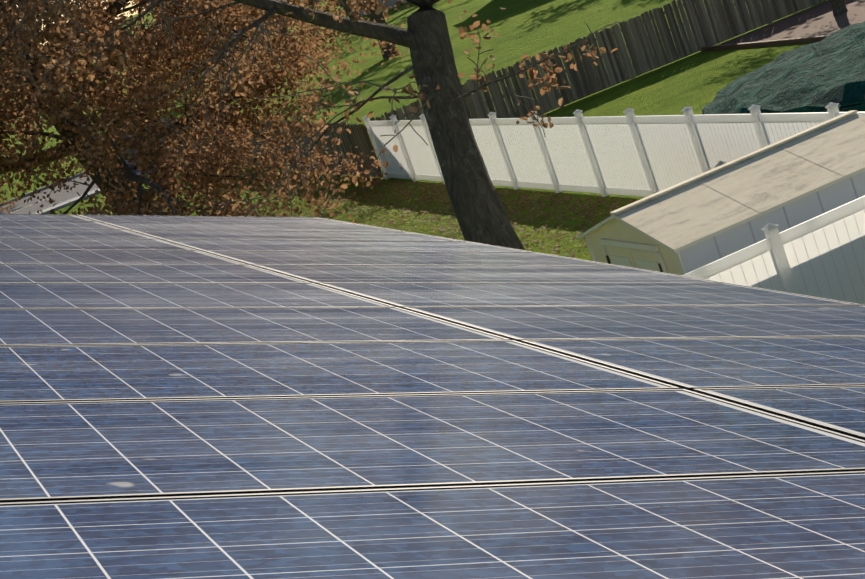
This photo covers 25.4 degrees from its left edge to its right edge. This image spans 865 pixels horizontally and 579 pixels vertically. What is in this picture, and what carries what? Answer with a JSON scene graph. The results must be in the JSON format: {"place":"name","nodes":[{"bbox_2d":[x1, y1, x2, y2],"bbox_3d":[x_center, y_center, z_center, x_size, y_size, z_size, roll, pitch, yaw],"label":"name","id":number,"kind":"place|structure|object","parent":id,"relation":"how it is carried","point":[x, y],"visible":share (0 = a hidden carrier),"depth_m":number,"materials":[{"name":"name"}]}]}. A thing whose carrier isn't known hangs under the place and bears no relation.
{"place":"outdoors","nodes":[
{"label":"outdoors","id":0,"kind":"place"},
{"bbox_2d":[3,0,148,59],"label":"sky","id":1,"kind":"structure","parent":0,"point":[130,5],"materials":[{"name":"white"}]},
{"bbox_2d":[0,160,165,213],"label":"road","id":2,"kind":"structure","parent":0,"point":[62,198],"depth_m":88.72,"materials":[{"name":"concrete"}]},
{"bbox_2d":[0,0,525,250],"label":"tree","id":3,"kind":"object","parent":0,"point":[479,211],"depth_m":30.56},
{"bbox_2d":[0,0,862,260],"bbox_3d":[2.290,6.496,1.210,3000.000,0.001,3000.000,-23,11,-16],"label":"ground","id":4,"kind":"structure","parent":0,"point":[698,81],"depth_m":66.45,"materials":[{"name":"green plant"}]},
{"bbox_2d":[0,0,409,159],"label":"trees","id":5,"kind":"object","parent":4,"relation":"on","point":[337,2],"depth_m":100.69,"materials":[{"name":"brown plant"}]},
{"bbox_2d":[0,0,450,223],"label":"oak tree","id":6,"kind":"object","parent":4,"relation":"on","point":[144,84],"depth_m":44.02,"materials":[{"name":"brown plant"}]},
{"bbox_2d":[105,117,383,177],"bbox_3d":[-9.125,-6.074,76.645,0.144,2.310,46.295,-23,11,-16],"label":"wood fence","id":7,"kind":"object","parent":4,"relation":"on","point":[358,137],"visible":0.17,"depth_m":58.67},
{"bbox_2d":[352,0,406,15],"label":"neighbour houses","id":8,"kind":"structure","parent":4,"relation":"on","point":[391,3],"depth_m":151.09,"materials":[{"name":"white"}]},
{"bbox_2d":[208,8,624,217],"bbox_3d":[-0.225,-2.412,29.041,8.023,2.808,3.020,-23,11,-16],"label":"tree","id":9,"kind":"object","parent":4,"relation":"on","point":[533,73],"depth_m":29.71,"materials":[{"name":"brown plant"}]},
{"bbox_2d":[260,179,638,258],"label":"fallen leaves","id":10,"kind":"object","parent":4,"relation":"on","point":[383,186],"visible":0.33,"depth_m":43.42,"materials":[{"name":"brown plant"}]},
{"bbox_2d":[370,0,824,170],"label":"wood fence","id":11,"kind":"object","parent":4,"relation":"on","point":[619,68],"visible":0.62,"depth_m":57.01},
{"bbox_2d":[362,102,864,196],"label":"vinyl fence","id":12,"kind":"object","parent":4,"relation":"on","point":[599,157],"visible":0.69,"depth_m":39.59,"materials":[{"name":"white plastic"}]},
{"bbox_2d":[577,110,864,303],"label":"garden shed","id":13,"kind":"structure","parent":4,"relation":"on","point":[707,217],"depth_m":25.17,"materials":[{"name":"plastic"}]},
{"bbox_2d":[682,195,864,304],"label":"vinyl fence","id":14,"kind":"object","parent":4,"relation":"on","point":[775,249],"visible":0.15,"depth_m":23.74,"materials":[{"name":"white plastic"}]},
{"bbox_2d":[701,0,864,51],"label":"patio","id":15,"kind":"structure","parent":4,"relation":"on","point":[819,23],"depth_m":55.16,"materials":[{"name":"beige concrete"}]},
{"bbox_2d":[830,0,847,15],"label":"trunk","id":16,"kind":"object","parent":15,"relation":"on","point":[838,7],"visible":0.75,"depth_m":54.81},
{"bbox_2d":[702,21,864,157],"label":"covered pool","id":17,"kind":"object","parent":4,"relation":"on","point":[820,76],"visible":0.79,"depth_m":35.16,"materials":[{"name":"teal fabric"}]},
{"bbox_3d":[-4.058,4.304,1.150,16.825,8.303,22.295,-23,11,-16],"label":"house","id":18,"kind":"object","parent":4,"relation":"on","visible":0},
{"bbox_2d":[0,214,864,578],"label":"solar array","id":19,"kind":"object","parent":18,"relation":"on","point":[240,398],"visible":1,"depth_m":3.65,"materials":[{"name":"blue"}]}
]}

